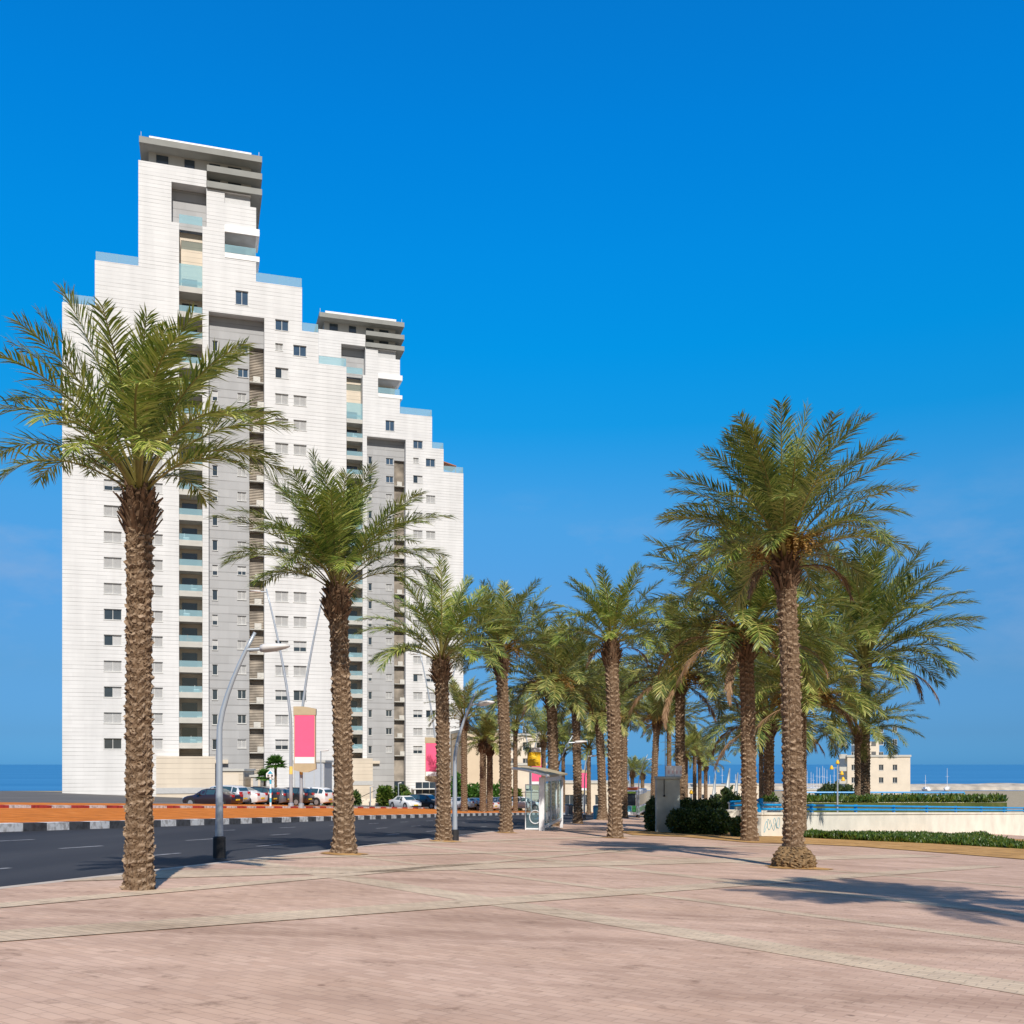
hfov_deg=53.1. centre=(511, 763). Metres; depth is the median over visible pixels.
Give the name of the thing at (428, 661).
window
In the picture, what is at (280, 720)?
window
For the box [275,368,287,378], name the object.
window
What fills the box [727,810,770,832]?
wall
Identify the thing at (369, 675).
window
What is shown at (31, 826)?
kerb median
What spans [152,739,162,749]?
window
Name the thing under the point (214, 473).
window
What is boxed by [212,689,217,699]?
window
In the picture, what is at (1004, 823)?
wall
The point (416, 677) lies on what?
window
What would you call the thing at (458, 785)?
shrub
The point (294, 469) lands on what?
window
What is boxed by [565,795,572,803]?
window
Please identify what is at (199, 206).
residential tower
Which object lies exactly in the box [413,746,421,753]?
window
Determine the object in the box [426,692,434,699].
window
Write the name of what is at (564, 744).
date palm
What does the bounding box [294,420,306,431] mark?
window
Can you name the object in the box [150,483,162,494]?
window
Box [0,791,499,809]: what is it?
parking lot
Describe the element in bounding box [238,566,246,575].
window
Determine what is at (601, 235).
sky
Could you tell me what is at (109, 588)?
window
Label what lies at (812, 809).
railing
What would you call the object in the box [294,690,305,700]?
window
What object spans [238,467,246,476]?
window
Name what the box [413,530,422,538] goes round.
window
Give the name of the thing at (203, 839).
lane markings
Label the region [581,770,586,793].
banner sign
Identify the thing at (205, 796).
parked car
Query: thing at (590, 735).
date palm
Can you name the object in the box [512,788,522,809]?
shrub
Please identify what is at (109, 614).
window
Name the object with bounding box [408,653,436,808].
street lamp
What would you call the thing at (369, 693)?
window
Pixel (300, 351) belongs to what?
window
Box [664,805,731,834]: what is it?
hedge
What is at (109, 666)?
window
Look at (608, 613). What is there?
date palm
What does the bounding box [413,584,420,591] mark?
window
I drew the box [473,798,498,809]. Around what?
parked car
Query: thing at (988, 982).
paving band
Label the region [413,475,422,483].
window
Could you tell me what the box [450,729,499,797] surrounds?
beige hall
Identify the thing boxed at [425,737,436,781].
banner sign
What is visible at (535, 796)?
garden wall
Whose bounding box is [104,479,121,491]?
window
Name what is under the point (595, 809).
litter bin
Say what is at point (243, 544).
window
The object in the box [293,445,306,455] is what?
window
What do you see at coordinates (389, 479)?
window
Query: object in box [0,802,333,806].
parking soil
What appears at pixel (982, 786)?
breakwater
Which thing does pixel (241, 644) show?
window
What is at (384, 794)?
shrub
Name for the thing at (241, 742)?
window
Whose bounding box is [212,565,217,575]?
window
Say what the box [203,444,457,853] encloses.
date palm
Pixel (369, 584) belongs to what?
window
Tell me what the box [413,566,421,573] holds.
window
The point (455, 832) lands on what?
street lamp
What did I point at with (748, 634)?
date palm
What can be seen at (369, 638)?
window
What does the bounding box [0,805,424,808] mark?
median
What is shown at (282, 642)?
window
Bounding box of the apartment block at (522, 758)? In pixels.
[510,726,542,762]
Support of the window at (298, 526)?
in the residential tower at (199, 206)
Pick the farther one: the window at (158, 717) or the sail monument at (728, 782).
the sail monument at (728, 782)
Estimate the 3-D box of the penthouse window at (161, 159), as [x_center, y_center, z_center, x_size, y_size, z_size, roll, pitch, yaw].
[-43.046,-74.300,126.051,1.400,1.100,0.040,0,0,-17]
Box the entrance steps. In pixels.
[361,790,378,805]
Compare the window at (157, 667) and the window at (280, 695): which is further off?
the window at (280, 695)
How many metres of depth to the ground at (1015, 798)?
416.04 m
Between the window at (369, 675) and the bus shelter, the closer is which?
the bus shelter
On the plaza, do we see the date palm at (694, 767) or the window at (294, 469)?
the date palm at (694, 767)
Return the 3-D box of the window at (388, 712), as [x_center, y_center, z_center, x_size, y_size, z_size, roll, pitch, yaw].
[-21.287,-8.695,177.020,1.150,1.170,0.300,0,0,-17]
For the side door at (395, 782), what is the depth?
177.32 m
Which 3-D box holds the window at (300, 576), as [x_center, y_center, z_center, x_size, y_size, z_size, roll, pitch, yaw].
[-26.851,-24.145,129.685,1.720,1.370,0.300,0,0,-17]
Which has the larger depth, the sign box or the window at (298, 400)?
the window at (298, 400)
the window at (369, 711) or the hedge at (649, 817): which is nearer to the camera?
the hedge at (649, 817)
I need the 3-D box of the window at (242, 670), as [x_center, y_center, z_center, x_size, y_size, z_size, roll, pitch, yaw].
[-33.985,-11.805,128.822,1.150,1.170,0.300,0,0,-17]
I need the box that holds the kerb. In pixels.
[0,817,634,888]
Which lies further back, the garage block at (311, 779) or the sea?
the sea
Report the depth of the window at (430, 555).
177.92 m
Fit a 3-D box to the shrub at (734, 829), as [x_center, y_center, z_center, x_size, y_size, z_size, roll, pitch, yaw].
[10.761,3.022,48.512,1.029,1.200,1.262,0,0,0]
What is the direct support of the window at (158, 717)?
in the residential tower at (199, 206)
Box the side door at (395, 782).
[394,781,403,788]
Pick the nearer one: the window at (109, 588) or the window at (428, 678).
the window at (109, 588)
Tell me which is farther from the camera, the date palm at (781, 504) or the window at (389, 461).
the window at (389, 461)
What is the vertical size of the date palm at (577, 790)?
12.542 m
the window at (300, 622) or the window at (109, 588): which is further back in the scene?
the window at (300, 622)
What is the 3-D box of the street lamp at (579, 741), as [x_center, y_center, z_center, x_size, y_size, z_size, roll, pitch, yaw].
[3.276,0.988,57.000,1.865,5.143,0.340,0,0,0]
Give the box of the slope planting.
[807,792,1008,802]
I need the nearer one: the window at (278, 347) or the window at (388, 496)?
the window at (278, 347)
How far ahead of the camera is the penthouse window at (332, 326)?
174.27 m
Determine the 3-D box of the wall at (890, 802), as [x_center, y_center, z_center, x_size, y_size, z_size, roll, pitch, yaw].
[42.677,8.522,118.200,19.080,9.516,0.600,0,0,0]
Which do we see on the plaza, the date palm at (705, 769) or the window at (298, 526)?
the date palm at (705, 769)
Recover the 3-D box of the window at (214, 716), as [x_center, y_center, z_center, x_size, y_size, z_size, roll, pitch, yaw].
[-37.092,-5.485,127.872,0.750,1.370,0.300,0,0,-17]
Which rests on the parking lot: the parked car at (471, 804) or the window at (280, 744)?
the parked car at (471, 804)
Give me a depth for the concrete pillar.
51.41 m
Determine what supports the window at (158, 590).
in the residential tower at (199, 206)
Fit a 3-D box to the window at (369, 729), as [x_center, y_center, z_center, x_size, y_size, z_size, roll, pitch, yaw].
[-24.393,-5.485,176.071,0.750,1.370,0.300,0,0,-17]
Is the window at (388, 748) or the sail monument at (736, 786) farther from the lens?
the sail monument at (736, 786)
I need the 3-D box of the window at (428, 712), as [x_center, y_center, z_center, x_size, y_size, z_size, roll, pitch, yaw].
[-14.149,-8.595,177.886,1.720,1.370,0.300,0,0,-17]
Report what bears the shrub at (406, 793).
on the ground at (1015, 798)
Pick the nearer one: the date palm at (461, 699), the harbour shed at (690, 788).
the date palm at (461, 699)
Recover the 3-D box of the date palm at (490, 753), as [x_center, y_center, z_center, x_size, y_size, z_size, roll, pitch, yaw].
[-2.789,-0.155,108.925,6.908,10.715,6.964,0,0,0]
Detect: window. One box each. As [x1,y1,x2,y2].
[103,557,121,568]
[103,583,121,594]
[103,609,121,620]
[103,635,121,645]
[103,661,121,671]
[103,686,121,697]
[103,712,121,723]
[103,738,121,749]
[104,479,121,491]
[104,505,119,516]
[104,531,121,542]
[146,459,162,468]
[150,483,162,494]
[151,636,162,647]
[151,687,162,698]
[152,534,162,545]
[152,560,162,570]
[152,585,162,596]
[152,611,162,621]
[152,662,162,672]
[152,713,162,723]
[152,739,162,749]
[156,155,167,164]
[184,159,194,168]
[212,341,217,351]
[212,391,217,401]
[212,465,217,475]
[212,491,217,500]
[212,515,217,525]
[212,540,217,550]
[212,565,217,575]
[212,590,217,600]
[212,615,217,625]
[212,640,217,650]
[212,664,217,675]
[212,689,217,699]
[212,714,217,724]
[212,739,215,749]
[235,290,248,305]
[237,368,247,377]
[237,393,246,402]
[237,492,246,501]
[237,517,245,525]
[237,542,245,550]
[237,591,246,600]
[237,616,245,624]
[237,640,245,649]
[237,715,246,723]
[237,739,246,748]
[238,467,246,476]
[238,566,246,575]
[238,665,246,674]
[238,690,245,698]
[275,320,288,331]
[275,343,282,350]
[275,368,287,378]
[275,393,287,404]
[275,418,287,429]
[275,443,287,453]
[275,468,288,478]
[275,492,288,503]
[275,517,287,525]
[275,542,286,552]
[275,566,288,577]
[275,591,287,601]
[275,616,288,626]
[275,641,288,651]
[275,665,287,675]
[275,690,286,700]
[275,715,288,725]
[275,739,287,749]
[293,345,305,356]
[293,395,306,406]
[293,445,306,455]
[293,469,306,480]
[293,568,306,578]
[293,592,305,602]
[293,641,305,651]
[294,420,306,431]
[294,518,303,528]
[294,617,306,627]
[294,666,305,676]
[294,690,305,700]
[330,323,337,330]
[349,326,355,332]
[368,583,371,590]
[368,601,371,608]
[368,619,371,626]
[368,637,371,644]
[368,674,371,681]
[368,692,371,699]
[368,710,371,717]
[368,728,371,735]
[385,420,394,431]
[386,458,392,464]
[386,476,392,482]
[386,494,391,500]
[386,584,391,590]
[386,620,391,626]
[386,638,391,644]
[386,674,391,680]
[386,692,391,698]
[386,710,391,716]
[386,728,391,734]
[386,746,391,752]
[413,440,421,448]
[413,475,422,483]
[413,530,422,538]
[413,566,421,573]
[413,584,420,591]
[413,620,421,627]
[413,656,421,663]
[413,674,421,681]
[413,692,421,699]
[413,710,421,717]
[413,728,421,735]
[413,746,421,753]
[426,459,434,466]
[426,495,435,503]
[426,513,434,520]
[426,531,434,538]
[426,549,434,556]
[426,567,434,574]
[426,639,434,646]
[426,657,432,663]
[426,674,432,681]
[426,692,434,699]
[426,710,434,717]
[426,728,433,735]
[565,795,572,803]
[595,795,606,804]
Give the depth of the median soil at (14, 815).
47.88 m
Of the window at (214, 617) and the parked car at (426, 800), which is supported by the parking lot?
the parked car at (426, 800)
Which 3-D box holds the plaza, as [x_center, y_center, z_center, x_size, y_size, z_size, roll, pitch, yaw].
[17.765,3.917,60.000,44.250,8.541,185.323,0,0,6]
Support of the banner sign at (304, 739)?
attached to the street lamp at (301, 804)
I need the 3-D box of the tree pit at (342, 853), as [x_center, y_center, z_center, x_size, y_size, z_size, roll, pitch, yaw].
[-3.611,1.914,21.936,1.050,0.080,1.060,0,0,0]
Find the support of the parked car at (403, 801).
on the parking lot
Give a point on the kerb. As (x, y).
(29, 884)
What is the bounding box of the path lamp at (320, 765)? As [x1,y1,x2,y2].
[320,749,328,804]
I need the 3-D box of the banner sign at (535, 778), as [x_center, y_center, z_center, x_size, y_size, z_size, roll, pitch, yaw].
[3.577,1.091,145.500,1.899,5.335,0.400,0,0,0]
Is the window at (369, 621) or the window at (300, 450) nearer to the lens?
the window at (300, 450)
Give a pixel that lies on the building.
(890, 775)
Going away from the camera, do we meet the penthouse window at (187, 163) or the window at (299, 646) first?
the penthouse window at (187, 163)
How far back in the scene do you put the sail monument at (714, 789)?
286.00 m
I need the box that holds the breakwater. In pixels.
[546,783,1023,789]
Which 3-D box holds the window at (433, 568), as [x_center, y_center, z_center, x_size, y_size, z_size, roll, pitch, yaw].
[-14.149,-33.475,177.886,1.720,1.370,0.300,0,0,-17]
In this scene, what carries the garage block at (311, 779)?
on the ground at (1015, 798)
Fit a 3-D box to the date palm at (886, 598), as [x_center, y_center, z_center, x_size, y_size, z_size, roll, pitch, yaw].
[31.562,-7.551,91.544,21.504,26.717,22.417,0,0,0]
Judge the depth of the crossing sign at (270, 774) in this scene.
75.93 m
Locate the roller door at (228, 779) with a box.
[223,774,238,784]
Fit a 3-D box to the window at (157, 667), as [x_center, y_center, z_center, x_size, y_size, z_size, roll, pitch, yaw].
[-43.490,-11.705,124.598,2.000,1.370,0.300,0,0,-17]
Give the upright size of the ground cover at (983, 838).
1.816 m
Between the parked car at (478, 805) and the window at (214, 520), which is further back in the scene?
the window at (214, 520)
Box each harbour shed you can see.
[688,786,692,799]
[690,784,725,799]
[721,783,758,801]
[807,788,817,794]
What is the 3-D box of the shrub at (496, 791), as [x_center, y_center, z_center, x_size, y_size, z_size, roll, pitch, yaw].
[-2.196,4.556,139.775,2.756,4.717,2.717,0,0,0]
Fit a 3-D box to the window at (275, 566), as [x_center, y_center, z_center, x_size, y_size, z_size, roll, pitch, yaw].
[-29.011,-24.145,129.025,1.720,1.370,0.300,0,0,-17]
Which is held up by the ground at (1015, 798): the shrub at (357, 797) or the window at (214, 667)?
the shrub at (357, 797)
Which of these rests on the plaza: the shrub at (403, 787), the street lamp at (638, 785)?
the street lamp at (638, 785)
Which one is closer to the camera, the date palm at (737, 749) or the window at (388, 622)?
the date palm at (737, 749)
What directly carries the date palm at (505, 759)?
in the tree pit
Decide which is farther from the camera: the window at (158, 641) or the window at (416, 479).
the window at (416, 479)
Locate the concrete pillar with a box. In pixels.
[654,776,680,831]
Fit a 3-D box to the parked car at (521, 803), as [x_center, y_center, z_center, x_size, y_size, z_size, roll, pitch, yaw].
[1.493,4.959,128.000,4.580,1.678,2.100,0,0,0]
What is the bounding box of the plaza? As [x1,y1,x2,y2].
[0,817,1023,1023]
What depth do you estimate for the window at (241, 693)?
128.94 m
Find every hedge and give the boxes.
[642,795,654,830]
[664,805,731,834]
[680,792,724,808]
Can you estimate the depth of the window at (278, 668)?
129.06 m
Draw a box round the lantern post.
[830,760,844,811]
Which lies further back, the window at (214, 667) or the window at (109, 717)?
the window at (214, 667)
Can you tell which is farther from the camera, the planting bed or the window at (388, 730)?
the window at (388, 730)
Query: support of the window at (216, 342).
in the residential tower at (199, 206)
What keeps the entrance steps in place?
on the parking lot
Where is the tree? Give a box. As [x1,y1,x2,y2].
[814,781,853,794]
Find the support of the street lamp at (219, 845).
on the plaza
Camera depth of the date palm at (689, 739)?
104.81 m
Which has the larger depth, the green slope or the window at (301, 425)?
the window at (301, 425)
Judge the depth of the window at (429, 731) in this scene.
177.92 m
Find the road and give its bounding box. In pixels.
[0,815,642,886]
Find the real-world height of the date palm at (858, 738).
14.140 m
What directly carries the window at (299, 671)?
in the residential tower at (199, 206)
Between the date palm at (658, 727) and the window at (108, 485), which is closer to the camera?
the date palm at (658, 727)
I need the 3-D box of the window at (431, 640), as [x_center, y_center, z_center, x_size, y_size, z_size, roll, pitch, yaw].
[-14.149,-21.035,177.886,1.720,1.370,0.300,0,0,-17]
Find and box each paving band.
[0,835,1001,940]
[236,838,1023,994]
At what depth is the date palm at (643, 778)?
199.70 m
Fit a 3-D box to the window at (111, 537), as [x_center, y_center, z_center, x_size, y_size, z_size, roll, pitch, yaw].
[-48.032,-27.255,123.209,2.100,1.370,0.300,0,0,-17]
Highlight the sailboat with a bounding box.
[921,775,930,790]
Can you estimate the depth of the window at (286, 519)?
129.16 m
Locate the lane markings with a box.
[0,817,519,868]
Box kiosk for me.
[223,769,255,786]
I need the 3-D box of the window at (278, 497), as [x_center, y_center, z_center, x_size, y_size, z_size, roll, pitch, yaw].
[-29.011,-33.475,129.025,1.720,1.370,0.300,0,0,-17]
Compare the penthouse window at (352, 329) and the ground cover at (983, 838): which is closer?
the ground cover at (983, 838)
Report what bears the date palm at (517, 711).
on the median soil at (14, 815)
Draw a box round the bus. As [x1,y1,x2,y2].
[627,787,646,816]
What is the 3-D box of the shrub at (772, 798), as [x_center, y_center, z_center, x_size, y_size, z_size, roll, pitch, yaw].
[15.508,3.018,61.907,1.612,2.765,1.817,0,0,0]
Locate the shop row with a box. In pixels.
[559,780,628,811]
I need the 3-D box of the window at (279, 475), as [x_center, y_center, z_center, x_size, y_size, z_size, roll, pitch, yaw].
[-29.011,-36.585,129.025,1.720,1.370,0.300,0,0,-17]
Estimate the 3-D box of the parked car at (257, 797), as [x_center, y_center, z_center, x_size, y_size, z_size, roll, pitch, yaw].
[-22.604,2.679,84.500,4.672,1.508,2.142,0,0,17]
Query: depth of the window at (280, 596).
129.10 m
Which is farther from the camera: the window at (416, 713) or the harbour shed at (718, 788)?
the harbour shed at (718, 788)
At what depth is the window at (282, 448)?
129.10 m
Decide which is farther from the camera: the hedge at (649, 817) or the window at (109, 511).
the window at (109, 511)
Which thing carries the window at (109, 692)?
in the residential tower at (199, 206)
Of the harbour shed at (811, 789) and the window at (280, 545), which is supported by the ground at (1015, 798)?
the harbour shed at (811, 789)
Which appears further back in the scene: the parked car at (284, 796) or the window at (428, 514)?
the window at (428, 514)
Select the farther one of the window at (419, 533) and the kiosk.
the window at (419, 533)
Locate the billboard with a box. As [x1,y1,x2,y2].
[526,747,540,810]
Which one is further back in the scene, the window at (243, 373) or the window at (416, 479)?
the window at (416, 479)
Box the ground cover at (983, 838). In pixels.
[804,828,1023,848]
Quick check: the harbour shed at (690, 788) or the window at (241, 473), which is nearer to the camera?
the window at (241, 473)
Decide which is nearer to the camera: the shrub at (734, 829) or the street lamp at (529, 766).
the shrub at (734, 829)
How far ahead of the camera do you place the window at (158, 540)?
124.79 m
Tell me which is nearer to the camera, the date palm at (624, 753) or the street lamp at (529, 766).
the date palm at (624, 753)
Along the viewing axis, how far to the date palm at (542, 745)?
121.74 m
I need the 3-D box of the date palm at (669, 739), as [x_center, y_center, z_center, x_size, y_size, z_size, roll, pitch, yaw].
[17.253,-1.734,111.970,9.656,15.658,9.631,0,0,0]
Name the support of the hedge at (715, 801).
on the planting bed
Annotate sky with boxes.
[0,0,1023,764]
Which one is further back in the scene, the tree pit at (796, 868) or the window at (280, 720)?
the window at (280, 720)
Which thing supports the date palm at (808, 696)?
on the planting bed
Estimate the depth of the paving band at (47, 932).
15.21 m
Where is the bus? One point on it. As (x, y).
(632, 800)
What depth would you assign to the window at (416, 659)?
177.27 m
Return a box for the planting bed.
[623,831,1023,858]
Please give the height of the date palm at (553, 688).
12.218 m
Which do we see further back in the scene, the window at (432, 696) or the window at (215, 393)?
the window at (432, 696)
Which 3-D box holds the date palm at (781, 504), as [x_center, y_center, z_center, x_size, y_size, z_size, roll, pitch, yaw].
[6.251,-2.938,23.697,6.288,10.801,6.372,0,0,0]
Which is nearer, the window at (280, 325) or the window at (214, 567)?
the window at (214, 567)
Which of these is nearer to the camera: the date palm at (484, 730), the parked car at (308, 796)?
the parked car at (308, 796)
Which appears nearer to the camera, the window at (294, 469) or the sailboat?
the window at (294, 469)
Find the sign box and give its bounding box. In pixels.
[665,733,681,775]
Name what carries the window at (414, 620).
in the residential tower at (390, 715)
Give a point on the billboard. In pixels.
(534, 757)
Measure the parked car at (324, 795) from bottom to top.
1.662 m
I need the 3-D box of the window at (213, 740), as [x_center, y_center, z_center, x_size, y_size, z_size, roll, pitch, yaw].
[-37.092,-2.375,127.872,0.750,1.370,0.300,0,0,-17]
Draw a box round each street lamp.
[213,632,289,858]
[250,589,293,805]
[298,587,325,807]
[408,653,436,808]
[451,693,493,840]
[515,694,530,790]
[559,735,587,765]
[583,751,596,818]
[638,754,651,817]
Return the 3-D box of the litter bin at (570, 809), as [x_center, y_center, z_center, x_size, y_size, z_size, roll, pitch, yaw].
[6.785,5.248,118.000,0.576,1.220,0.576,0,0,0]
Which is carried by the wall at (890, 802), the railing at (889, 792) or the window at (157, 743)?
the railing at (889, 792)
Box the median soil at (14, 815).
[0,808,592,822]
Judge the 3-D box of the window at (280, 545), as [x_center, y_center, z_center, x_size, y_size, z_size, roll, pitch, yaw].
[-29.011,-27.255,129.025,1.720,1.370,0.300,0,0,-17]
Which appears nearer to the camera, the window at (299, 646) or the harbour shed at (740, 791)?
the window at (299, 646)
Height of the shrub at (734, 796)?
2.849 m
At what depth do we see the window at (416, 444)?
177.32 m
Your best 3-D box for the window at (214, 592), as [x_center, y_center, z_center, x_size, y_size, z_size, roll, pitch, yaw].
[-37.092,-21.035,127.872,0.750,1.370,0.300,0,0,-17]
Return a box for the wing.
[511,763,546,790]
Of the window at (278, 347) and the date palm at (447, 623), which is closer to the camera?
the date palm at (447, 623)
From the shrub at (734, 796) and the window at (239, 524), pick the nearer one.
the shrub at (734, 796)
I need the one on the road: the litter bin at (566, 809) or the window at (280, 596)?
the litter bin at (566, 809)
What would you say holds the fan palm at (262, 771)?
on the parking lot
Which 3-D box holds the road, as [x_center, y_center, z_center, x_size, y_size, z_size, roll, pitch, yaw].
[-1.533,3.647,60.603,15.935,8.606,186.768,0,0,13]
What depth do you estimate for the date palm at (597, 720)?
85.16 m
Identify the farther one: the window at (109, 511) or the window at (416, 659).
the window at (416, 659)
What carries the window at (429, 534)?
in the residential tower at (390, 715)
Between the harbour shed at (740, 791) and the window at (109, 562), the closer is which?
the window at (109, 562)
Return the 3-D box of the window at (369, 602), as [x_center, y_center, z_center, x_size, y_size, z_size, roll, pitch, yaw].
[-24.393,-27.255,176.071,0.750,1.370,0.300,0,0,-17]
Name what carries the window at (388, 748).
in the residential tower at (390, 715)
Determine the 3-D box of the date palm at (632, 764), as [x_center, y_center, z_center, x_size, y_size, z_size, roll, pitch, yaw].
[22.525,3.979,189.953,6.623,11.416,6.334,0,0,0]
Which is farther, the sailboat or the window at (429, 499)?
the sailboat
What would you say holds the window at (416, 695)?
in the residential tower at (390, 715)
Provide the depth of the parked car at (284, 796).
87.37 m
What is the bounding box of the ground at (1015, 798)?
[38,791,1023,815]
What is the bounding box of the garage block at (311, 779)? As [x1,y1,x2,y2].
[293,760,332,803]
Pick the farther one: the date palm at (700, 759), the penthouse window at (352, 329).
the penthouse window at (352, 329)
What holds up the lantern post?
on the plaza
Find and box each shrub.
[353,789,361,805]
[375,784,393,805]
[393,783,409,797]
[400,790,412,795]
[450,772,460,796]
[467,782,479,797]
[493,781,499,796]
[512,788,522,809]
[717,785,732,808]
[722,791,741,809]
[728,815,741,835]
[757,792,779,801]
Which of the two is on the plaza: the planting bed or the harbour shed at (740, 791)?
the planting bed
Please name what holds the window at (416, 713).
in the residential tower at (390, 715)
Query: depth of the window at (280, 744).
129.10 m
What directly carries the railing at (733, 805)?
on the planting bed
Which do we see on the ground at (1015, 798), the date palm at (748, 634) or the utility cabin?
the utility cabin
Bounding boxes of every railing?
[730,798,762,809]
[757,803,1023,811]
[807,792,964,794]
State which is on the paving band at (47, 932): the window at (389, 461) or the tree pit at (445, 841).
the tree pit at (445, 841)
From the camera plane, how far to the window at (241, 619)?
128.91 m
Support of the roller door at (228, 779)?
in the kiosk
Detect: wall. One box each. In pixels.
[477,791,546,810]
[727,802,781,811]
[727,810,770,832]
[757,812,1023,835]
[806,802,963,802]
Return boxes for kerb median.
[0,813,592,831]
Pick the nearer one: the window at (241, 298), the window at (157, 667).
the window at (157, 667)
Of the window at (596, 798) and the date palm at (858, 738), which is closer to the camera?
the date palm at (858, 738)
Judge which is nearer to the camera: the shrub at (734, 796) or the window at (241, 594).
the shrub at (734, 796)
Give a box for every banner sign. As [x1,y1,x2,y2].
[293,706,316,771]
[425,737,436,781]
[530,766,540,789]
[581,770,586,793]
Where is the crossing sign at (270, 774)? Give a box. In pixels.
[266,770,273,805]
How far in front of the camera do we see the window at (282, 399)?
129.10 m
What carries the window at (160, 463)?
in the residential tower at (199, 206)
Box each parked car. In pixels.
[182,788,242,803]
[208,785,250,803]
[244,787,267,804]
[251,786,279,804]
[251,787,293,804]
[266,787,314,804]
[306,787,333,805]
[389,796,421,806]
[408,794,434,808]
[451,797,476,809]
[457,798,486,809]
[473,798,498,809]
[493,797,512,809]
[512,797,538,809]
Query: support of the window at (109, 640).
in the residential tower at (199, 206)
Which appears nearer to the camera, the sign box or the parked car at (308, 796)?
the sign box
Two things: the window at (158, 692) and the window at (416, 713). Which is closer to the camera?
the window at (158, 692)
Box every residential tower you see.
[62,136,345,797]
[287,311,462,798]
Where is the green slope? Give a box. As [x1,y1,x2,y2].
[807,803,1006,811]
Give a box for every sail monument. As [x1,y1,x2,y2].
[712,773,715,794]
[726,768,729,788]
[734,773,737,792]
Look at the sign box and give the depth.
51.61 m
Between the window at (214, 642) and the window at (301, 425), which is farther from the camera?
the window at (301, 425)
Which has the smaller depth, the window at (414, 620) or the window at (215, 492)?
the window at (215, 492)
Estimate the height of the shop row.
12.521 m
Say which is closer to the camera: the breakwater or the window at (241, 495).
the window at (241, 495)
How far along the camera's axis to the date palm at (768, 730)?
71.51 m
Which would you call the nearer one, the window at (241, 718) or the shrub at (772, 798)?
the shrub at (772, 798)
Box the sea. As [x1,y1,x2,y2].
[0,765,1023,790]
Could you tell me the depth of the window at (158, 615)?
124.82 m
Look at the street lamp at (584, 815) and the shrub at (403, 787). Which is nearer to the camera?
the street lamp at (584, 815)
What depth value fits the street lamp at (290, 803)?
77.92 m
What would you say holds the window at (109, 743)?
in the residential tower at (199, 206)
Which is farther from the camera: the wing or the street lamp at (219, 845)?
the wing
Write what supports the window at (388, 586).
in the residential tower at (390, 715)
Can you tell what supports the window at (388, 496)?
in the residential tower at (390, 715)
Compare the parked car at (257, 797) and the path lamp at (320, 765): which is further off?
the path lamp at (320, 765)
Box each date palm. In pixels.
[0,280,297,890]
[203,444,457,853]
[353,553,534,840]
[425,674,497,811]
[432,576,581,832]
[452,705,520,811]
[455,713,516,811]
[467,602,633,825]
[487,691,546,811]
[509,633,638,823]
[510,703,584,811]
[528,717,593,812]
[539,560,681,837]
[542,659,656,819]
[564,715,607,814]
[580,655,686,817]
[584,579,773,799]
[622,673,699,797]
[626,509,883,840]
[627,755,647,815]
[627,755,659,814]
[640,688,710,765]
[653,396,920,868]
[660,730,708,797]
[666,723,720,800]
[667,619,871,795]
[688,737,719,798]
[689,742,730,798]
[698,696,811,797]
[717,591,914,830]
[725,729,757,756]
[769,527,985,802]
[806,671,929,802]
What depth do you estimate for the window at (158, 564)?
124.80 m
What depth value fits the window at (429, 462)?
178.01 m
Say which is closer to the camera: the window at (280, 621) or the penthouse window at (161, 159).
the penthouse window at (161, 159)
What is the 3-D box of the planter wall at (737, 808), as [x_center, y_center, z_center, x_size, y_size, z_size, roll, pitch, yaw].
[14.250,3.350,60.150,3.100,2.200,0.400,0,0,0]
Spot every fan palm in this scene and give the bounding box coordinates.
[254,768,272,785]
[263,754,288,786]
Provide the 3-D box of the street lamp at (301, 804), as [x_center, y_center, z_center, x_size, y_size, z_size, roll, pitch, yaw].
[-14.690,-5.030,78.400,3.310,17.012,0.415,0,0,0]
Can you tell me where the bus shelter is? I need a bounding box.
[511,767,567,830]
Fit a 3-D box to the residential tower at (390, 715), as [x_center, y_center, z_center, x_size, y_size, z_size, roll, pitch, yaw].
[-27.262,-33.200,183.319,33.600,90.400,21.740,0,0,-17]
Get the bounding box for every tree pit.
[321,852,365,854]
[429,840,460,841]
[764,865,829,869]
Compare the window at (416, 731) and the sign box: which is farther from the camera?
the window at (416, 731)
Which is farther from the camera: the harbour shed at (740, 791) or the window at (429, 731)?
the harbour shed at (740, 791)
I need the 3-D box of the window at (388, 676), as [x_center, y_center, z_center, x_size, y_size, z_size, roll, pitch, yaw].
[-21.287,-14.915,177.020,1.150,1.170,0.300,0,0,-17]
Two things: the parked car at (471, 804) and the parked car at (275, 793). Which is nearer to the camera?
the parked car at (275, 793)
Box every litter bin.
[565,804,568,814]
[569,804,572,814]
[593,805,597,818]
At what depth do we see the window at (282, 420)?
129.10 m
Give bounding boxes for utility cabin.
[249,775,266,786]
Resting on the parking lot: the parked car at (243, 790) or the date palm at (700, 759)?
the parked car at (243, 790)
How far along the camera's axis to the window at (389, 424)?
175.89 m
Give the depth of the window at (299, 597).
129.76 m
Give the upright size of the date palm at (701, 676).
13.838 m

